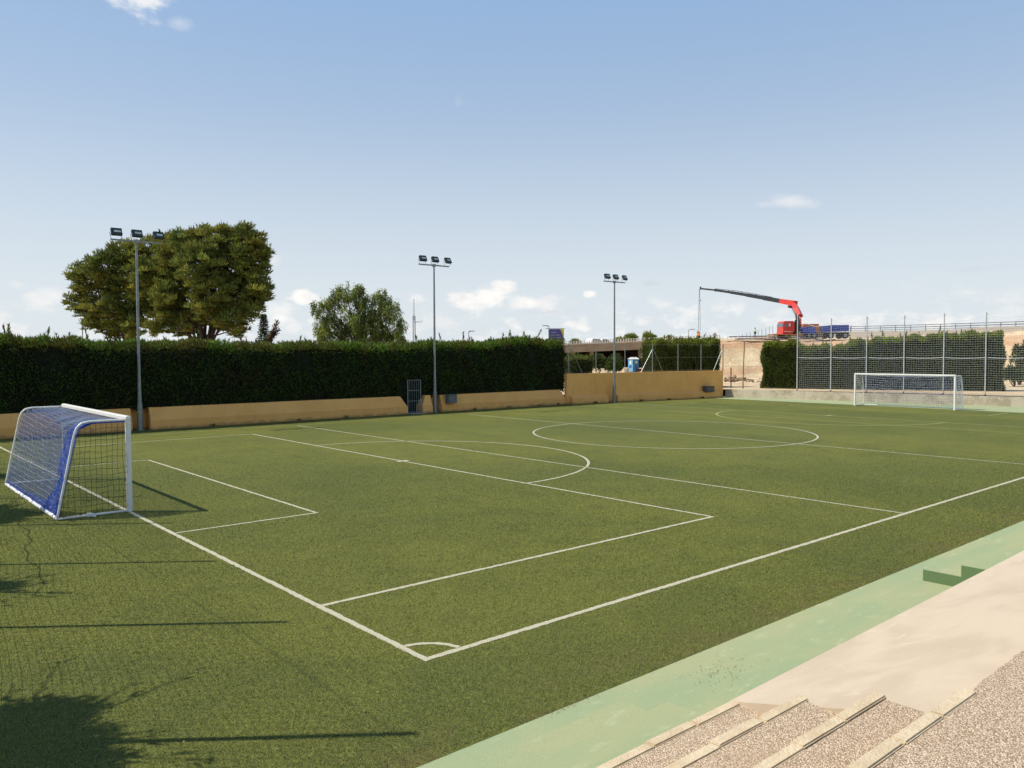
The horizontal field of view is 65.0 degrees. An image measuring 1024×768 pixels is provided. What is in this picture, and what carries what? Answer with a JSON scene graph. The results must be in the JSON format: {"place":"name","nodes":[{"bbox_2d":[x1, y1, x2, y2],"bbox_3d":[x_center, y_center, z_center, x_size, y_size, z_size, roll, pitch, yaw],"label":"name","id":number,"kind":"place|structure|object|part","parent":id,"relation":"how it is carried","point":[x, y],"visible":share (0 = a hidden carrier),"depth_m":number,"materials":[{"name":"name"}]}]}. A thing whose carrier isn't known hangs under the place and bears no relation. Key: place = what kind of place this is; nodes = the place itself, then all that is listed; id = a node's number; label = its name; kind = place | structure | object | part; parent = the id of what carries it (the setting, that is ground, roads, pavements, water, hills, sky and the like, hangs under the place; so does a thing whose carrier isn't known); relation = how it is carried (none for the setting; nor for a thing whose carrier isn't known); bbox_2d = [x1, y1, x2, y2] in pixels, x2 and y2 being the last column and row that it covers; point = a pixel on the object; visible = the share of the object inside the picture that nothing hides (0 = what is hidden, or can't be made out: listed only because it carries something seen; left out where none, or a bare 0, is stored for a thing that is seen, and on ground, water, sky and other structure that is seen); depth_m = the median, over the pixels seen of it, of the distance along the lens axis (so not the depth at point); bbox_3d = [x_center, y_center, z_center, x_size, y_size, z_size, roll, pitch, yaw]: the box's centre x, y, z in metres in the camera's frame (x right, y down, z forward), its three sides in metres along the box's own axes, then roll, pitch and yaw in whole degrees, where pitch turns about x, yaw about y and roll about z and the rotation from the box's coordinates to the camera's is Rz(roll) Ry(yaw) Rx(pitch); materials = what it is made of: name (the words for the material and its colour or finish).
{"place":"outdoors","nodes":[
{"label":"outdoors","id":0,"kind":"place"},
{"bbox_2d":[401,396,419,412],"bbox_3d":[-5.918,0.359,47.194,1.840,2.600,0.450,-2,3,-41],"label":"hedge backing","id":1,"kind":"object","parent":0,"point":[411,404],"visible":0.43,"depth_m":46.95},
{"bbox_2d":[0,398,1023,767],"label":"football turf","id":2,"kind":"structure","parent":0,"point":[682,420],"depth_m":13.74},
{"bbox_2d":[0,408,132,438],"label":"garden wall","id":3,"kind":"structure","parent":2,"relation":"on","point":[8,423],"depth_m":34.02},
{"bbox_2d":[0,322,566,413],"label":"conifer hedge","id":4,"kind":"object","parent":3,"relation":"on","point":[47,370],"visible":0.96,"depth_m":40.35,"materials":[{"name":"green plant"}]},
{"bbox_2d":[5,404,132,519],"bbox_3d":[-10.813,1.685,19.284,1.499,2.098,6.182,-2,3,-41],"label":"football goal","id":5,"kind":"object","parent":2,"relation":"on","point":[64,465],"visible":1,"depth_m":18.44,"materials":[{"name":"white paint"}]},
{"bbox_2d":[109,227,163,429],"bbox_3d":[-16.907,-2.428,36.446,2.342,9.058,0.486,-2,3,-41],"label":"floodlight mast","id":6,"kind":"object","parent":2,"relation":"on","point":[134,233],"visible":1,"depth_m":36.43,"materials":[{"name":"metal"}]},
{"bbox_2d":[130,408,145,428],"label":"recess wall","id":7,"kind":"structure","parent":2,"relation":"on","point":[134,419],"depth_m":37.01,"materials":[{"name":"brown paint"}]},
{"bbox_2d":[146,396,407,429],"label":"garden wall","id":8,"kind":"structure","parent":2,"relation":"on","point":[170,417],"depth_m":40.53,"materials":[{"name":"beige paint"}]},
{"bbox_2d":[391,374,401,395],"bbox_3d":[-6.682,0.455,46.490,0.780,2.208,1.313,0,2,2],"label":"conifer hedge","id":9,"kind":"object","parent":2,"relation":"on","point":[395,393],"visible":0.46,"depth_m":46.08,"materials":[{"name":"green plant"}]},
{"bbox_2d":[407,380,420,412],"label":"barred gate","id":10,"kind":"structure","parent":2,"relation":"on","point":[416,395],"depth_m":46.45,"materials":[{"name":"metal"}]},
{"bbox_2d":[417,395,432,412],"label":"garden wall","id":11,"kind":"structure","parent":2,"relation":"on","point":[426,405],"depth_m":46.87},
{"bbox_2d":[418,255,451,411],"bbox_3d":[-4.500,-2.902,47.190,2.342,9.108,0.486,-2,3,-41],"label":"floodlight mast","id":12,"kind":"object","parent":2,"relation":"on","point":[423,258],"visible":1,"depth_m":47.18,"materials":[{"name":"metal"}]},
{"bbox_2d":[210,396,704,425],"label":"wall foot weeds","id":13,"kind":"object","parent":2,"relation":"on","point":[213,424],"depth_m":50.70,"materials":[{"name":"green plant"}]},
{"bbox_2d":[437,390,565,411],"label":"garden wall","id":14,"kind":"structure","parent":2,"relation":"on","point":[489,400],"depth_m":50.57,"materials":[{"name":"yellow paint"}]},
{"bbox_2d":[444,394,457,402],"bbox_3d":[-3.615,0.870,47.717,0.670,0.523,0.410,-2,3,-41],"label":"electrical cabinet","id":15,"kind":"object","parent":14,"relation":"attached to","point":[450,398],"visible":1,"depth_m":47.55,"materials":[{"name":"grey metal"}]},
{"bbox_3d":[-3.490,0.886,47.573,0.550,0.430,0.026,-2,3,-41],"label":"door","id":16,"kind":"part","parent":15,"relation":"part of","materials":[{"name":"grey metal"}]},
{"bbox_2d":[0,414,1023,660],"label":"pitch markings","id":17,"kind":"object","parent":2,"relation":"on","point":[376,634],"visible":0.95,"depth_m":13.89,"materials":[{"name":"paint"}]},
{"bbox_2d":[3,398,1023,444],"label":"pitch markings","id":18,"kind":"object","parent":2,"relation":"on","point":[711,413],"visible":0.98,"depth_m":42.94,"materials":[{"name":"white paint"}]},
{"bbox_2d":[49,457,1013,747],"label":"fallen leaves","id":19,"kind":"object","parent":2,"relation":"on","point":[371,679],"visible":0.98,"depth_m":8.53,"materials":[{"name":"brown plant"}]},
{"bbox_2d":[604,274,627,402],"bbox_3d":[7.158,-3.140,55.706,2.342,8.858,0.486,-2,3,-41],"label":"floodlight mast","id":20,"kind":"object","parent":2,"relation":"on","point":[615,276],"visible":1,"depth_m":55.73,"materials":[{"name":"metal"}]},
{"bbox_2d":[564,370,722,403],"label":"boundary wall","id":21,"kind":"structure","parent":2,"relation":"on","point":[584,388],"depth_m":57.58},
{"bbox_2d":[568,343,723,373],"bbox_3d":[10.096,-1.868,58.284,15.116,2.100,0.059,-2,3,-33],"label":"wire fence","id":22,"kind":"object","parent":21,"relation":"on","point":[646,361],"visible":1,"depth_m":58.33,"materials":[{"name":"metal"}]},
{"bbox_2d":[703,386,713,391],"bbox_3d":[14.937,0.381,61.065,0.900,0.443,0.470,-2,3,-33],"label":"electrical cabinet","id":23,"kind":"object","parent":21,"relation":"attached to","point":[708,388],"visible":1,"depth_m":60.84,"materials":[{"name":"grey metal"}]},
{"bbox_3d":[15.054,0.399,60.886,0.780,0.350,0.012,-2,3,-33],"label":"door","id":24,"kind":"part","parent":23,"relation":"part of","materials":[{"name":"grey metal"}]},
{"bbox_2d":[854,373,962,409],"bbox_3d":[24.496,0.406,49.838,1.330,2.098,6.104,-2,3,-41],"label":"football goal","id":25,"kind":"object","parent":2,"relation":"on","point":[953,405],"visible":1,"depth_m":49.86,"materials":[{"name":"white paint"}]},
{"bbox_2d":[0,0,1023,343],"label":"sky","id":26,"kind":"structure","parent":0,"point":[848,161],"materials":[{"name":"blue"}]},
{"bbox_2d":[417,521,1023,767],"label":"green kerb strip","id":27,"kind":"object","parent":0,"point":[769,652],"visible":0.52,"depth_m":9.01,"materials":[{"name":"paint"}]},
{"bbox_2d":[466,701,722,767],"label":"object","id":28,"kind":"structure","parent":27,"relation":"on","point":[601,737],"depth_m":6.59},
{"bbox_2d":[923,527,1023,585],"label":"concrete steps","id":29,"kind":"structure","parent":27,"relation":"on","point":[959,568],"depth_m":12.22,"materials":[{"name":"green paint"}]},
{"bbox_2d":[561,326,1023,395],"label":"works ground","id":30,"kind":"structure","parent":0,"point":[732,352],"depth_m":94.42,"materials":[{"name":"soil"}]},
{"bbox_2d":[545,328,564,339],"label":"billboard","id":31,"kind":"object","parent":30,"relation":"on","point":[559,332],"visible":0.67,"depth_m":149.74,"materials":[{"name":"metal"}]},
{"bbox_2d":[569,338,580,343],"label":"distant tree","id":32,"kind":"object","parent":30,"relation":"on","point":[575,339],"visible":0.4,"depth_m":234.58,"materials":[{"name":"green plant"}]},
{"bbox_2d":[564,352,594,373],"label":"conifer hedge","id":33,"kind":"object","parent":30,"relation":"on","point":[585,363],"visible":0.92,"depth_m":112.94,"materials":[{"name":"green plant"}]},
{"bbox_2d":[589,352,607,372],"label":"bush","id":34,"kind":"object","parent":30,"relation":"on","point":[599,360],"visible":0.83,"depth_m":117.15,"materials":[{"name":"green plant"}]},
{"bbox_2d":[604,353,623,372],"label":"bush","id":35,"kind":"object","parent":30,"relation":"on","point":[618,364],"visible":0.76,"depth_m":111.06,"materials":[{"name":"green plant"}]},
{"bbox_2d":[623,332,638,340],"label":"distant tree","id":36,"kind":"object","parent":30,"relation":"on","point":[632,335],"visible":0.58,"depth_m":229.23,"materials":[{"name":"green plant"}]},
{"bbox_2d":[628,357,638,371],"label":"portable toilet","id":37,"kind":"object","parent":30,"relation":"on","point":[633,364],"visible":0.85,"depth_m":118.55,"materials":[{"name":"blue plastic"}]},
{"bbox_2d":[628,360,632,371],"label":"door","id":38,"kind":"structure","parent":37,"relation":"in","point":[630,362],"depth_m":118.61,"materials":[{"name":"blue plastic"}]},
{"bbox_2d":[563,335,719,367],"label":"road bridge","id":39,"kind":"structure","parent":30,"relation":"on","point":[626,349],"depth_m":159.86,"materials":[{"name":"concrete"}]},
{"bbox_2d":[585,339,601,342],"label":"car","id":40,"kind":"object","parent":39,"relation":"on","point":[599,340],"visible":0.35,"depth_m":168.72,"materials":[{"name":"white metal"}]},
{"bbox_2d":[641,330,656,340],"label":"distant tree","id":41,"kind":"object","parent":30,"relation":"on","point":[648,334],"visible":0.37,"depth_m":224.57,"materials":[{"name":"green plant"}]},
{"bbox_2d":[639,333,694,371],"bbox_3d":[12.756,-1.845,65.572,4.769,4.739,1.985,-1,2,-29],"label":"conifer hedge","id":42,"kind":"object","parent":30,"relation":"on","point":[680,353],"visible":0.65,"depth_m":64.88,"materials":[{"name":"green plant"}]},
{"bbox_2d":[685,333,722,370],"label":"conifer hedge","id":43,"kind":"object","parent":30,"relation":"on","point":[706,352],"visible":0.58,"depth_m":66.71,"materials":[{"name":"green plant"}]},
{"bbox_2d":[724,375,759,382],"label":"rubble","id":44,"kind":"object","parent":30,"relation":"on","point":[735,378],"visible":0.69,"depth_m":81.23,"materials":[{"name":"stone"}]},
{"bbox_2d":[723,341,762,388],"bbox_3d":[18.421,-1.414,63.999,3.153,4.023,0.238,0,2,-2],"label":"site fence","id":45,"kind":"object","parent":30,"relation":"on","point":[743,366],"visible":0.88,"depth_m":63.98,"materials":[{"name":"metal"}]},
{"bbox_2d":[726,336,766,342],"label":"timber stack","id":46,"kind":"object","parent":30,"relation":"on","point":[747,338],"visible":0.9,"depth_m":100.60,"materials":[{"name":"beige wood"}]},
{"bbox_2d":[698,287,817,338],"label":"crane truck","id":47,"kind":"object","parent":30,"relation":"on","point":[786,327],"visible":0.84,"depth_m":104.10,"materials":[{"name":"red paint"}]},
{"bbox_2d":[801,324,818,329],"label":"brick load","id":48,"kind":"object","parent":47,"relation":"on","point":[815,325],"visible":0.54,"depth_m":102.90},
{"bbox_2d":[754,338,782,341],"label":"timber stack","id":49,"kind":"object","parent":30,"relation":"on","point":[768,339],"visible":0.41,"depth_m":102.53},
{"bbox_2d":[767,334,805,340],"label":"timber stack","id":50,"kind":"object","parent":30,"relation":"on","point":[778,335],"visible":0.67,"depth_m":102.60,"materials":[{"name":"wood"}]},
{"bbox_2d":[793,338,822,341],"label":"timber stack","id":51,"kind":"object","parent":30,"relation":"on","point":[809,338],"visible":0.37,"depth_m":101.61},
{"bbox_2d":[815,326,822,337],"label":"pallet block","id":52,"kind":"object","parent":30,"relation":"on","point":[820,333],"depth_m":103.03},
{"bbox_2d":[821,325,848,338],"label":"blue trailer","id":53,"kind":"object","parent":30,"relation":"on","point":[837,330],"visible":0.88,"depth_m":102.80,"materials":[{"name":"paint"}]},
{"bbox_2d":[759,326,1006,391],"bbox_3d":[28.049,-1.954,61.825,17.368,4.908,2.120,1,2,23],"label":"conifer hedge","id":54,"kind":"object","parent":30,"relation":"on","point":[778,359],"visible":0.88,"depth_m":60.95,"materials":[{"name":"green plant"}]},
{"bbox_2d":[849,321,1023,331],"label":"guard rail","id":55,"kind":"object","parent":30,"relation":"on","point":[925,326],"visible":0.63,"depth_m":122.58,"materials":[{"name":"metal"}]},
{"bbox_2d":[1003,365,1023,386],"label":"bush","id":56,"kind":"object","parent":30,"relation":"on","point":[1016,375],"visible":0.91,"depth_m":65.85,"materials":[{"name":"green plant"}]},
{"bbox_2d":[1006,340,1023,384],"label":"bush","id":57,"kind":"object","parent":30,"relation":"on","point":[1018,353],"visible":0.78,"depth_m":69.89,"materials":[{"name":"green plant"}]},
{"bbox_2d":[718,395,1023,412],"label":"green end strip","id":58,"kind":"object","parent":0,"point":[995,408],"visible":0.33,"depth_m":52.54,"materials":[{"name":"paint"}]},
{"bbox_2d":[796,312,1023,396],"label":"ball net","id":59,"kind":"object","parent":58,"relation":"on","point":[904,348],"visible":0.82,"depth_m":56.22,"materials":[{"name":"metal"}]},
{"bbox_2d":[723,389,1020,396],"bbox_3d":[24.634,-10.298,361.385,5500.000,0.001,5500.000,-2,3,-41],"label":"ground","id":60,"kind":"structure","parent":0,"point":[902,393],"depth_m":67.80,"materials":[{"name":"grey concrete"}]},
{"bbox_2d":[61,228,177,341],"bbox_3d":[-31.373,-5.664,65.135,10.794,13.908,5.646,0,2,16],"label":"pine tree","id":61,"kind":"object","parent":60,"relation":"on","point":[102,312],"visible":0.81,"depth_m":64.15,"materials":[{"name":"green plant"}]},
{"bbox_2d":[140,219,275,342],"bbox_3d":[-23.391,-5.680,62.117,9.869,14.121,7.839,-1,2,-23],"label":"pine tree","id":62,"kind":"object","parent":60,"relation":"on","point":[241,295],"visible":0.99,"depth_m":60.97,"materials":[{"name":"green plant"}]},
{"bbox_2d":[256,314,269,341],"bbox_3d":[-16.054,-1.534,51.977,1.589,6.089,1.606,0,2,-4],"label":"young conifer","id":63,"kind":"object","parent":60,"relation":"on","point":[264,321],"visible":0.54,"depth_m":51.80,"materials":[{"name":"green plant"}]},
{"bbox_2d":[265,319,280,342],"bbox_3d":[-14.882,-1.237,50.057,0.704,5.635,1.015,-12,12,-79],"label":"leaning shrub","id":64,"kind":"object","parent":60,"relation":"on","point":[273,333],"visible":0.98,"depth_m":49.93,"materials":[{"name":"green plant"}]},
{"bbox_2d":[309,280,409,344],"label":"pepper tree","id":65,"kind":"object","parent":60,"relation":"on","point":[353,328],"visible":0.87,"depth_m":71.63,"materials":[{"name":"green plant"}]},
{"bbox_2d":[413,315,415,341],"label":"radio mast","id":66,"kind":"object","parent":60,"relation":"on","point":[414,329],"visible":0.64,"depth_m":119.79,"materials":[{"name":"metal"}]},
{"bbox_2d":[725,389,1023,406],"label":"masonry wall","id":67,"kind":"structure","parent":0,"point":[967,400],"depth_m":55.59,"materials":[{"name":"beige concrete"}]},
{"bbox_2d":[732,551,1023,713],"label":"sloping path","id":68,"kind":"structure","parent":0,"point":[928,655],"depth_m":5.04,"materials":[{"name":"concrete"}]},
{"bbox_2d":[875,650,1023,767],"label":"terrace","id":69,"kind":"structure","parent":0,"point":[983,727],"depth_m":3.37,"materials":[{"name":"beige gravel"}]},
{"bbox_2d":[596,688,976,767],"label":"terrace steps","id":70,"kind":"structure","parent":69,"relation":"on","point":[873,729],"depth_m":3.87,"materials":[{"name":"concrete"}]}
]}

